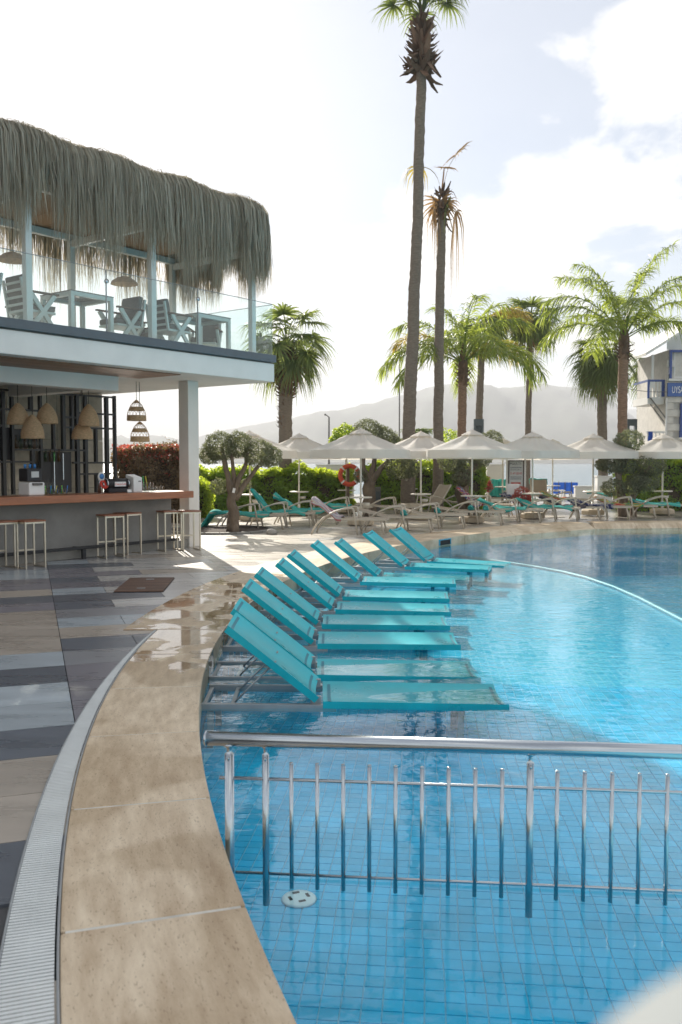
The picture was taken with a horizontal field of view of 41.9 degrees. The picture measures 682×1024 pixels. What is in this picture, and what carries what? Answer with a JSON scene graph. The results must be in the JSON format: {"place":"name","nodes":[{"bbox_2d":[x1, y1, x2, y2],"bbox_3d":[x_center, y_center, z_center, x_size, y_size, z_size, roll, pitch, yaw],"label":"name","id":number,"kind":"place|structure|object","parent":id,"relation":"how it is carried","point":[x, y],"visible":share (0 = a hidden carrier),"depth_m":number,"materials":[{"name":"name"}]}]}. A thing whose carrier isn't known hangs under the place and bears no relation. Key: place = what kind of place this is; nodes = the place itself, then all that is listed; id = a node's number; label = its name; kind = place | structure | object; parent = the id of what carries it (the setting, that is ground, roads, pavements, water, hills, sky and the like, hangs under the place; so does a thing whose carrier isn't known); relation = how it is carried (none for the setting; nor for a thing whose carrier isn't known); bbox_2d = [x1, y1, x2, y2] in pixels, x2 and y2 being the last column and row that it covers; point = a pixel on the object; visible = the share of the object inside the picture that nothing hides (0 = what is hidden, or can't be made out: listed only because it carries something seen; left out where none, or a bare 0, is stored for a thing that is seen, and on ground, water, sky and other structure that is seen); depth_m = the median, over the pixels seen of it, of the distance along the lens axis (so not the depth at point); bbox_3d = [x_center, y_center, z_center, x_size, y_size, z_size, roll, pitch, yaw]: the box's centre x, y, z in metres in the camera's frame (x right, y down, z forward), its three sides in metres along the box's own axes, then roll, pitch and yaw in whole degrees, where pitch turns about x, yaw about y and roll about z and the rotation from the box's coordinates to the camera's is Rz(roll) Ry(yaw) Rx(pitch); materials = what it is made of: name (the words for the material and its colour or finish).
{"place":"outdoors","nodes":[
{"label":"outdoors","id":0,"kind":"place"},
{"bbox_2d":[0,515,600,1023],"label":"deck","id":1,"kind":"structure","parent":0,"point":[68,643],"depth_m":9.33,"materials":[{"name":"grey tile"}]},
{"bbox_2d":[0,520,18,568],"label":"bar stool","id":2,"kind":"object","parent":1,"relation":"on","point":[4,522],"visible":1,"depth_m":14.10,"materials":[{"name":"white metal"}]},
{"bbox_2d":[13,519,45,568],"bbox_3d":[-4.980,0.507,14.251,0.360,0.765,0.380,3,4,41],"label":"bar stool","id":3,"kind":"object","parent":1,"relation":"on","point":[33,522],"visible":0.95,"depth_m":14.23,"materials":[{"name":"metal"}]},
{"bbox_2d":[0,630,156,1023],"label":"drain channel","id":4,"kind":"object","parent":1,"relation":"on","point":[30,960],"visible":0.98,"depth_m":3.42,"materials":[{"name":"white"}]},
{"bbox_2d":[0,490,193,558],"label":"bar counter","id":5,"kind":"object","parent":1,"relation":"on","point":[70,518],"visible":0.99,"depth_m":15.75,"materials":[{"name":"grey wood"}]},
{"bbox_2d":[19,468,44,495],"bbox_3d":[-5.179,-0.505,14.930,0.355,0.450,0.300,2,4,38],"label":"drink machine","id":6,"kind":"object","parent":5,"relation":"on","point":[30,482],"visible":1,"depth_m":14.84,"materials":[{"name":"white plastic"}]},
{"bbox_2d":[100,478,129,492],"bbox_3d":[-4.157,-0.484,16.232,0.205,0.262,0.655,2,4,38],"label":"drink dispenser","id":7,"kind":"object","parent":5,"relation":"on","point":[117,485],"visible":1,"depth_m":16.19,"materials":[{"name":"black"}]},
{"bbox_2d":[126,474,141,491],"bbox_3d":[-3.862,-0.539,16.618,0.236,0.328,0.200,2,4,38],"label":"card dispenser","id":8,"kind":"object","parent":5,"relation":"on","point":[135,483],"visible":0.83,"depth_m":16.54,"materials":[{"name":"white plastic"}]},
{"bbox_2d":[96,513,124,558],"bbox_3d":[-4.080,0.422,15.769,0.380,0.765,0.360,-3,4,-40],"label":"bar stool","id":9,"kind":"object","parent":1,"relation":"on","point":[114,516],"visible":1,"depth_m":15.74,"materials":[{"name":"metal"}]},
{"bbox_2d":[113,512,141,554],"bbox_3d":[-3.920,0.389,16.348,0.360,0.765,0.380,2,4,32],"label":"bar stool","id":10,"kind":"object","parent":1,"relation":"on","point":[127,514],"visible":0.84,"depth_m":16.29,"materials":[{"name":"metal"}]},
{"bbox_2d":[0,316,275,565],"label":"bar pavilion","id":11,"kind":"structure","parent":1,"relation":"on","point":[40,357],"depth_m":16.15,"materials":[{"name":"white paint"}]},
{"bbox_2d":[7,385,28,424],"bbox_3d":[-5.713,-2.003,15.740,0.384,0.910,0.387,2,4,38],"label":"pendant lamp","id":12,"kind":"object","parent":11,"relation":"hanging from","point":[17,414],"visible":0.94,"depth_m":15.63,"materials":[{"name":"wicker"}]},
{"bbox_2d":[2,274,58,323],"bbox_3d":[-5.035,-3.319,14.415,0.650,0.923,0.667,2,4,38],"label":"terrace chair","id":13,"kind":"object","parent":11,"relation":"on","point":[13,293],"visible":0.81,"depth_m":14.25,"materials":[{"name":"white wood"}]},
{"bbox_2d":[21,386,44,438],"bbox_3d":[-5.441,-1.875,15.689,0.404,1.160,0.407,2,4,38],"label":"pendant lamp","id":14,"kind":"object","parent":11,"relation":"hanging from","point":[32,427],"visible":1,"depth_m":15.58,"materials":[{"name":"wicker"}]},
{"bbox_2d":[36,387,57,423],"bbox_3d":[-5.315,-2.038,16.088,0.384,0.880,0.387,2,4,38],"label":"pendant lamp","id":15,"kind":"object","parent":11,"relation":"hanging from","point":[46,414],"visible":0.94,"depth_m":15.98,"materials":[{"name":"wicker"}]},
{"bbox_2d":[0,389,116,495],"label":"shelf grid","id":16,"kind":"object","parent":11,"relation":"attached to","point":[57,474],"visible":0.81,"depth_m":19.77,"materials":[{"name":"black metal"}]},
{"bbox_2d":[40,289,113,331],"bbox_3d":[-4.497,-3.302,15.194,0.870,0.755,0.870,2,4,38],"label":"terrace table","id":17,"kind":"object","parent":11,"relation":"on","point":[72,299],"visible":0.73,"depth_m":15.20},
{"bbox_2d":[71,395,91,438],"bbox_3d":[-4.914,-1.951,16.859,0.384,1.140,0.387,2,4,38],"label":"pendant lamp","id":18,"kind":"object","parent":11,"relation":"hanging from","point":[81,432],"visible":0.78,"depth_m":16.75,"materials":[{"name":"wicker"}]},
{"bbox_2d":[78,391,99,425],"bbox_3d":[-4.729,-2.061,16.684,0.384,0.900,0.387,2,4,38],"label":"pendant lamp","id":19,"kind":"object","parent":11,"relation":"hanging from","point":[88,416],"visible":0.99,"depth_m":16.57,"materials":[{"name":"wicker"}]},
{"bbox_2d":[95,296,145,335],"bbox_3d":[-3.920,-3.405,15.936,0.650,0.923,0.667,2,4,38],"label":"terrace chair","id":20,"kind":"object","parent":11,"relation":"on","point":[128,316],"visible":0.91,"depth_m":15.89,"materials":[{"name":"white wood"}]},
{"bbox_2d":[0,247,271,343],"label":"glass balustrade","id":21,"kind":"object","parent":11,"relation":"on","point":[106,280],"visible":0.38,"depth_m":15.10,"materials":[{"name":"glass"}]},
{"bbox_2d":[127,388,145,420],"bbox_3d":[-4.038,-2.186,17.572,0.377,0.770,0.380,2,4,38],"label":"pendant lamp","id":22,"kind":"object","parent":11,"relation":"hanging from","point":[132,417],"visible":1,"depth_m":17.48,"materials":[{"name":"wicker"}]},
{"bbox_2d":[0,117,273,351],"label":"thatched pergola","id":23,"kind":"object","parent":11,"relation":"on","point":[75,199],"visible":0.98,"depth_m":15.41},
{"bbox_2d":[0,226,21,264],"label":"reed lamp","id":24,"kind":"object","parent":23,"relation":"hanging from","point":[8,258],"visible":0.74,"depth_m":15.22,"materials":[{"name":"wicker"}]},
{"bbox_2d":[110,249,137,286],"bbox_3d":[-4.197,-4.845,17.216,0.515,0.880,0.520,2,4,38],"label":"reed lamp","id":25,"kind":"object","parent":23,"relation":"hanging from","point":[123,281],"visible":0.96,"depth_m":17.20,"materials":[{"name":"wicker"}]},
{"bbox_2d":[130,382,149,441],"bbox_3d":[-4.004,-1.988,17.709,0.377,1.180,0.380,2,4,38],"label":"pendant lamp","id":26,"kind":"object","parent":11,"relation":"hanging from","point":[139,438],"visible":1,"depth_m":17.62,"materials":[{"name":"wicker"}]},
{"bbox_2d":[145,299,193,342],"bbox_3d":[-3.204,-3.438,16.535,0.650,0.923,0.667,2,4,38],"label":"terrace chair","id":27,"kind":"object","parent":11,"relation":"on","point":[176,329],"visible":0.72,"depth_m":16.31,"materials":[{"name":"white wood"}]},
{"bbox_2d":[168,312,230,348],"bbox_3d":[-2.767,-3.428,17.430,0.870,0.755,0.870,2,4,38],"label":"terrace table","id":28,"kind":"object","parent":11,"relation":"on","point":[204,319],"visible":0.5,"depth_m":17.44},
{"bbox_2d":[188,324,222,347],"bbox_3d":[-2.790,-3.540,18.335,0.650,0.923,0.667,0,3,3],"label":"terrace chair","id":29,"kind":"object","parent":11,"relation":"on","point":[212,335],"visible":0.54,"depth_m":18.28,"materials":[{"name":"white wood"}]},
{"bbox_2d":[113,577,174,592],"bbox_3d":[-2.680,0.994,12.225,0.640,0.032,1.360,0,3,-4],"label":"floor hatch","id":30,"kind":"object","parent":1,"relation":"on","point":[151,584],"visible":1,"depth_m":12.14,"materials":[{"name":"brown"}]},
{"bbox_2d":[109,439,179,522],"bbox_3d":[-5.323,-0.906,25.279,2.096,2.410,2.270,0,3,0],"label":"red bush","id":31,"kind":"object","parent":1,"relation":"on","point":[157,465],"visible":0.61,"depth_m":24.46,"materials":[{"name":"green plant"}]},
{"bbox_2d":[156,510,181,551],"bbox_3d":[-3.270,0.354,16.977,0.380,0.765,0.360,-2,4,-36],"label":"bar stool","id":32,"kind":"object","parent":1,"relation":"on","point":[165,512],"visible":1,"depth_m":16.93,"materials":[{"name":"metal"}]},
{"bbox_2d":[176,510,200,550],"bbox_3d":[-2.920,0.349,17.067,0.380,0.765,0.360,-2,4,-30],"label":"bar stool","id":33,"kind":"object","parent":1,"relation":"on","point":[183,512],"visible":0.96,"depth_m":17.00,"materials":[{"name":"metal"}]},
{"bbox_2d":[199,476,215,517],"bbox_3d":[-4.746,-0.545,27.102,1.827,1.513,1.395,0,3,0],"label":"bush","id":34,"kind":"object","parent":1,"relation":"on","point":[207,499],"visible":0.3,"depth_m":26.77,"materials":[{"name":"green plant"}]},
{"bbox_2d":[172,526,265,533],"bbox_3d":[-3.000,0.419,21.958,2.500,0.066,2.486,0,3,0],"label":"soil bed","id":35,"kind":"object","parent":1,"relation":"on","point":[204,529],"visible":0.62,"depth_m":21.78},
{"bbox_2d":[199,429,282,531],"bbox_3d":[-2.387,-0.684,21.068,2.039,2.547,0.919,0,3,0],"label":"olive tree","id":36,"kind":"object","parent":35,"relation":"on","point":[267,456],"visible":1,"depth_m":20.98,"materials":[{"name":"green plant"}]},
{"bbox_2d":[171,525,273,534],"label":"bed kerb","id":37,"kind":"structure","parent":1,"relation":"on","point":[233,533],"depth_m":20.97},
{"bbox_2d":[209,503,288,529],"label":"sun lounger","id":38,"kind":"object","parent":1,"relation":"on","point":[270,514],"visible":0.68,"depth_m":22.29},
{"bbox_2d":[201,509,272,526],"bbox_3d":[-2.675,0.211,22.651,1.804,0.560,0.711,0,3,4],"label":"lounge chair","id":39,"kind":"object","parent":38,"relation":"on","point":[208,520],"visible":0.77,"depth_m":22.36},
{"bbox_2d":[202,430,296,520],"bbox_3d":[-2.611,-1.051,25.468,2.564,2.583,2.564,-2,4,-33],"label":"parasol","id":40,"kind":"object","parent":1,"relation":"on","point":[286,452],"visible":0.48,"depth_m":25.22,"materials":[{"name":"fabric"}]},
{"bbox_2d":[246,489,315,526],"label":"sun lounger","id":41,"kind":"object","parent":1,"relation":"on","point":[310,512],"visible":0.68,"depth_m":23.03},
{"bbox_2d":[250,488,307,515],"bbox_3d":[-1.616,-0.273,23.344,1.438,0.730,0.710,0,3,4],"label":"towel","id":42,"kind":"object","parent":41,"relation":"on","point":[257,496],"visible":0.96,"depth_m":23.10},
{"bbox_2d":[311,499,389,534],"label":"sun lounger","id":43,"kind":"object","parent":1,"relation":"on","point":[355,519],"visible":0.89,"depth_m":20.66,"materials":[{"name":"plastic"}]},
{"bbox_2d":[311,496,344,520],"bbox_3d":[-0.300,-0.083,21.006,0.714,0.572,0.710,1,3,9],"label":"towel","id":44,"kind":"object","parent":43,"relation":"on","point":[336,516],"visible":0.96,"depth_m":20.76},
{"bbox_2d":[310,428,410,525],"bbox_3d":[0.524,-0.947,23.588,2.564,2.581,2.564,-2,4,-35],"label":"parasol","id":45,"kind":"object","parent":1,"relation":"on","point":[360,443],"visible":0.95,"depth_m":22.82,"materials":[{"name":"fabric"}]},
{"bbox_2d":[355,497,418,518],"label":"sun lounger","id":46,"kind":"object","parent":1,"relation":"on","point":[394,503],"visible":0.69,"depth_m":26.38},
{"bbox_2d":[355,504,435,532],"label":"sun lounger","id":47,"kind":"object","parent":1,"relation":"on","point":[378,513],"visible":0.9,"depth_m":21.49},
{"bbox_2d":[394,431,466,519],"bbox_3d":[2.327,-1.079,25.962,2.564,2.584,2.564,3,4,43],"label":"parasol","id":48,"kind":"object","parent":1,"relation":"on","point":[418,444],"visible":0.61,"depth_m":25.47,"materials":[{"name":"fabric"}]},
{"bbox_2d":[394,502,467,528],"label":"sun lounger","id":49,"kind":"object","parent":1,"relation":"on","point":[436,514],"visible":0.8,"depth_m":22.57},
{"bbox_2d":[200,534,681,1023],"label":"pool basin","id":50,"kind":"object","parent":1,"relation":"in","point":[356,952],"visible":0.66,"depth_m":5.23,"materials":[{"name":"tile"}]},
{"bbox_2d":[281,890,316,907],"bbox_3d":[-0.205,1.885,4.353,0.176,0.014,0.176,0,3,0],"label":"floor inlet","id":51,"kind":"object","parent":50,"relation":"on","point":[299,898],"visible":1,"depth_m":4.33,"materials":[{"name":"white plastic"}]},
{"bbox_2d":[223,578,460,675],"bbox_3d":[0.009,1.169,8.971,2.320,0.932,0.620,0,3,0],"label":"pool lounger","id":52,"kind":"object","parent":50,"relation":"on","point":[303,629],"visible":0.96,"depth_m":9.00,"materials":[{"name":"fabric"}]},
{"bbox_2d":[208,598,480,712],"bbox_3d":[0.030,1.275,7.880,2.320,0.932,0.620,1,3,-1],"label":"pool lounger","id":53,"kind":"object","parent":50,"relation":"on","point":[366,670],"visible":0.84,"depth_m":7.95,"materials":[{"name":"metal"}]},
{"bbox_2d":[243,567,449,657],"bbox_3d":[0.033,1.111,10.006,2.320,0.932,0.620,0,3,0],"label":"pool lounger","id":54,"kind":"object","parent":50,"relation":"on","point":[295,600],"visible":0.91,"depth_m":10.05,"materials":[{"name":"metal"}]},
{"bbox_2d":[201,612,508,747],"bbox_3d":[0.099,1.307,6.962,2.320,0.932,0.620,1,3,-2],"label":"pool lounger","id":55,"kind":"object","parent":50,"relation":"on","point":[457,700],"visible":0.98,"depth_m":6.97,"materials":[{"name":"fabric"}]},
{"bbox_2d":[260,558,450,631],"bbox_3d":[0.186,1.072,11.094,2.320,0.932,0.620,1,3,2],"label":"pool lounger","id":56,"kind":"object","parent":50,"relation":"on","point":[324,598],"visible":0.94,"depth_m":11.15,"materials":[{"name":"metal"}]},
{"bbox_2d":[276,549,449,623],"bbox_3d":[0.281,1.000,11.983,2.320,0.932,0.620,0,3,4],"label":"pool lounger","id":57,"kind":"object","parent":50,"relation":"on","point":[321,577],"visible":0.86,"depth_m":12.03,"materials":[{"name":"metal"}]},
{"bbox_2d":[60,521,681,1023],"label":"pool coping","id":58,"kind":"object","parent":50,"relation":"on","point":[156,925],"visible":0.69,"depth_m":3.84,"materials":[{"name":"stone"}]},
{"bbox_2d":[298,540,455,603],"bbox_3d":[0.551,0.913,13.349,2.320,0.932,0.620,0,3,6],"label":"pool lounger","id":59,"kind":"object","parent":50,"relation":"on","point":[337,561],"visible":0.93,"depth_m":13.42,"materials":[{"name":"fabric"}]},
{"bbox_2d":[326,538,468,597],"bbox_3d":[0.898,0.927,14.384,2.320,0.932,0.620,1,3,9],"label":"pool lounger","id":60,"kind":"object","parent":50,"relation":"on","point":[358,557],"visible":0.58,"depth_m":14.52,"materials":[{"name":"fabric"}]},
{"bbox_2d":[352,530,491,588],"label":"pool lounger","id":61,"kind":"object","parent":50,"relation":"on","point":[389,550],"visible":0.94,"depth_m":15.30,"materials":[{"name":"metal"}]},
{"bbox_2d":[203,731,681,917],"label":"pool railing","id":62,"kind":"object","parent":50,"relation":"on","point":[530,749],"visible":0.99,"depth_m":3.86,"materials":[{"name":"metal"}]},
{"bbox_2d":[379,527,510,581],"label":"pool lounger","id":63,"kind":"object","parent":50,"relation":"on","point":[414,545],"visible":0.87,"depth_m":16.45,"materials":[{"name":"metal"}]},
{"bbox_2d":[432,500,505,525],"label":"sun lounger","id":64,"kind":"object","parent":1,"relation":"on","point":[478,511],"visible":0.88,"depth_m":23.91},
{"bbox_2d":[425,429,521,522],"bbox_3d":[3.618,-1.002,24.599,2.564,2.583,2.564,-3,4,-44],"label":"parasol","id":65,"kind":"object","parent":1,"relation":"on","point":[472,444],"visible":0.9,"depth_m":23.87,"materials":[{"name":"fabric"}]},
{"bbox_2d":[475,499,543,522],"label":"sun lounger","id":66,"kind":"object","parent":1,"relation":"on","point":[538,510],"visible":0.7,"depth_m":24.96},
{"bbox_2d":[506,431,579,518],"bbox_3d":[5.668,-1.102,26.384,2.564,2.584,2.564,2,4,29],"label":"parasol","id":67,"kind":"object","parent":1,"relation":"on","point":[532,445],"visible":0.89,"depth_m":25.70,"materials":[{"name":"fabric"}]},
{"bbox_2d":[513,497,580,520],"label":"sun lounger","id":68,"kind":"object","parent":1,"relation":"on","point":[574,508],"visible":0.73,"depth_m":25.62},
{"bbox_2d":[515,497,572,510],"bbox_3d":[5.916,-0.231,25.937,1.613,0.373,0.711,1,3,17],"label":"towel","id":69,"kind":"object","parent":68,"relation":"on","point":[567,507],"visible":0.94,"depth_m":25.74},
{"bbox_2d":[607,973,681,1023],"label":"white post","id":70,"kind":"object","parent":1,"relation":"on","point":[660,1003],"visible":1,"depth_m":0.23,"materials":[{"name":"white"}]},
{"bbox_2d":[0,0,681,575],"label":"sky","id":71,"kind":"structure","parent":0,"point":[569,111],"materials":[{"name":"white"}]},
{"bbox_2d":[103,462,615,493],"bbox_3d":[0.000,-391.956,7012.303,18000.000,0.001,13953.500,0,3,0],"label":"sea","id":72,"kind":"structure","parent":0,"point":[580,474],"depth_m":258.31,"materials":[{"name":"blue"}]},
{"bbox_2d":[103,382,635,463],"bbox_3d":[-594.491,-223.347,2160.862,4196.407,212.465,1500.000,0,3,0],"label":"hills","id":73,"kind":"structure","parent":0,"point":[560,415],"depth_m":1833.91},
{"bbox_2d":[215,494,681,523],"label":"ground","id":74,"kind":"structure","parent":0,"point":[643,515],"depth_m":28.95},
{"bbox_2d":[199,460,356,512],"bbox_3d":[-2.418,-0.895,30.353,6.011,1.863,1.620,0,3,0],"label":"hedge","id":75,"kind":"object","parent":74,"relation":"on","point":[322,484],"visible":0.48,"depth_m":29.87,"materials":[{"name":"green plant"}]},
{"bbox_2d":[239,302,339,474],"bbox_3d":[-1.841,-3.449,30.422,3.606,7.007,3.573,0,3,0],"label":"fan palm","id":76,"kind":"object","parent":74,"relation":"on","point":[292,365],"visible":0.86,"depth_m":29.79,"materials":[{"name":"green plant"}]},
{"bbox_2d":[277,433,337,515],"bbox_3d":[-1.314,-1.192,27.966,2.564,2.583,2.564,3,4,38],"label":"parasol","id":77,"kind":"object","parent":74,"relation":"on","point":[301,445],"visible":0.62,"depth_m":27.52,"materials":[{"name":"fabric"}]},
{"bbox_2d":[328,422,353,476],"bbox_3d":[0.184,-1.777,33.505,1.252,3.204,1.269,-2,4,-35],"label":"shrub","id":78,"kind":"object","parent":74,"relation":"on","point":[336,434],"visible":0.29,"depth_m":33.17,"materials":[{"name":"green plant"}]},
{"bbox_2d":[346,468,348,513],"bbox_3d":[0.225,-0.739,28.954,0.100,1.600,0.100,0,3,0],"label":"ring post","id":79,"kind":"object","parent":74,"relation":"on","point":[347,480],"visible":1,"depth_m":28.90,"materials":[{"name":"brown metal"}]},
{"bbox_2d":[338,464,359,486],"bbox_3d":[0.276,-1.189,28.779,0.750,0.750,0.124,0,3,0],"label":"life ring","id":80,"kind":"object","parent":79,"relation":"hanging from","point":[343,468],"visible":0.88,"depth_m":28.73,"materials":[{"name":"orange"}]},
{"bbox_2d":[350,417,419,516],"bbox_3d":[1.381,-1.341,27.567,2.264,3.180,1.150,0,3,0],"label":"olive tree","id":81,"kind":"object","parent":74,"relation":"on","point":[372,475],"visible":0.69,"depth_m":27.44,"materials":[{"name":"green plant"}]},
{"bbox_2d":[368,0,469,513],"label":"fan palm","id":82,"kind":"object","parent":74,"relation":"on","point":[421,62],"visible":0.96,"depth_m":28.62,"materials":[{"name":"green plant"}]},
{"bbox_2d":[398,484,454,514],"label":"sun lounger","id":83,"kind":"object","parent":74,"relation":"on","point":[440,493],"visible":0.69,"depth_m":28.36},
{"bbox_2d":[365,459,489,509],"bbox_3d":[3.089,-1.066,32.276,4.530,1.985,1.470,0,3,0],"label":"hedge","id":84,"kind":"object","parent":74,"relation":"on","point":[390,488],"visible":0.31,"depth_m":31.87,"materials":[{"name":"green plant"}]},
{"bbox_2d":[402,141,470,511],"bbox_3d":[3.152,-6.178,30.026,2.402,12.479,1.986,0,3,0],"label":"fan palm","id":85,"kind":"object","parent":74,"relation":"on","point":[439,210],"visible":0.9,"depth_m":29.76,"materials":[{"name":"brown plant"}]},
{"bbox_2d":[375,293,549,437],"bbox_3d":[4.515,-3.858,32.104,5.775,7.595,5.459,-2,4,-34],"label":"feather palm","id":86,"kind":"object","parent":74,"relation":"on","point":[500,348],"visible":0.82,"depth_m":31.97,"materials":[{"name":"green plant"}]},
{"bbox_2d":[436,429,503,514],"bbox_3d":[4.145,-1.258,28.604,2.173,2.814,1.265,0,3,0],"label":"olive tree","id":87,"kind":"object","parent":74,"relation":"on","point":[461,473],"visible":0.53,"depth_m":28.41,"materials":[{"name":"green plant"}]},
{"bbox_2d":[453,304,534,418],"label":"fan palm","id":88,"kind":"object","parent":74,"relation":"on","point":[479,393],"visible":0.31,"depth_m":41.55,"materials":[{"name":"green plant"}]},
{"bbox_2d":[488,490,506,506],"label":"sun lounger","id":89,"kind":"object","parent":74,"relation":"on","point":[494,497],"visible":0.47,"depth_m":32.95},
{"bbox_2d":[489,479,505,496],"bbox_3d":[5.963,-0.852,33.762,0.711,0.786,0.924,1,3,10],"label":"towel","id":90,"kind":"object","parent":89,"relation":"on","point":[495,491],"visible":0.56,"depth_m":33.99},
{"bbox_2d":[506,459,525,492],"bbox_3d":[6.482,-1.117,32.999,0.730,1.900,0.090,0,3,4],"label":"notice board","id":91,"kind":"object","parent":74,"relation":"on","point":[515,471],"visible":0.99,"depth_m":32.95,"materials":[{"name":"white"}]},
{"bbox_2d":[504,296,564,496],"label":"fan palm","id":92,"kind":"object","parent":74,"relation":"on","point":[536,337],"visible":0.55,"depth_m":43.09,"materials":[{"name":"green plant"}]},
{"bbox_2d":[529,479,549,504],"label":"sun lounger","id":93,"kind":"object","parent":74,"relation":"on","point":[539,485],"visible":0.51,"depth_m":34.85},
{"bbox_2d":[553,481,577,496],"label":"wind screen","id":94,"kind":"object","parent":74,"relation":"on","point":[566,486],"visible":0.71,"depth_m":42.99,"materials":[{"name":"blue fabric"}]},
{"bbox_2d":[573,486,591,501],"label":"wall","id":95,"kind":"structure","parent":74,"relation":"on","point":[579,492],"depth_m":37.89,"materials":[{"name":"white paint"}]},
{"bbox_2d":[553,433,638,514],"bbox_3d":[7.971,-1.204,28.176,2.692,2.583,2.692,-2,4,-31],"label":"parasol","id":96,"kind":"object","parent":74,"relation":"on","point":[593,446],"visible":0.81,"depth_m":27.33,"materials":[{"name":"fabric"}]},
{"bbox_2d":[565,497,631,519],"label":"sun lounger","id":97,"kind":"object","parent":74,"relation":"on","point":[617,506],"visible":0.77,"depth_m":26.32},
{"bbox_2d":[561,336,639,475],"bbox_3d":[11.019,-3.861,37.846,3.414,6.941,3.425,0,3,0],"label":"fan palm","id":98,"kind":"object","parent":74,"relation":"on","point":[600,382],"visible":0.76,"depth_m":37.31,"materials":[{"name":"green plant"}]},
{"bbox_2d":[594,476,612,501],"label":"wall","id":99,"kind":"structure","parent":74,"relation":"on","point":[598,480],"depth_m":37.76,"materials":[{"name":"white paint"}]},
{"bbox_2d":[532,240,681,502],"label":"feather palm","id":100,"kind":"object","parent":74,"relation":"on","point":[620,330],"visible":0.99,"depth_m":32.59,"materials":[{"name":"green plant"}]},
{"bbox_2d":[594,428,667,516],"bbox_3d":[9.009,-1.214,27.770,2.318,2.807,1.127,0,3,0],"label":"olive tree","id":101,"kind":"object","parent":74,"relation":"on","point":[639,481],"visible":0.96,"depth_m":27.57,"materials":[{"name":"green plant"}]},
{"bbox_2d":[612,459,681,511],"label":"hedge","id":102,"kind":"object","parent":74,"relation":"on","point":[672,477],"visible":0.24,"depth_m":30.74,"materials":[{"name":"green plant"}]},
{"bbox_2d":[629,325,681,443],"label":"stone building","id":103,"kind":"structure","parent":74,"relation":"on","point":[659,407],"depth_m":38.03,"materials":[{"name":"white paint"}]},
{"bbox_2d":[634,434,681,513],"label":"parasol","id":104,"kind":"object","parent":74,"relation":"on","point":[663,446],"visible":0.77,"depth_m":27.88,"materials":[{"name":"fabric"}]},
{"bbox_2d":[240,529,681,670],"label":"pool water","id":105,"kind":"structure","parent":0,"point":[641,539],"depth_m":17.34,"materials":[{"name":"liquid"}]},
{"bbox_2d":[485,464,504,502],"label":"wall","id":106,"kind":"structure","parent":0,"point":[493,471],"depth_m":35.77,"materials":[{"name":"white paint"}]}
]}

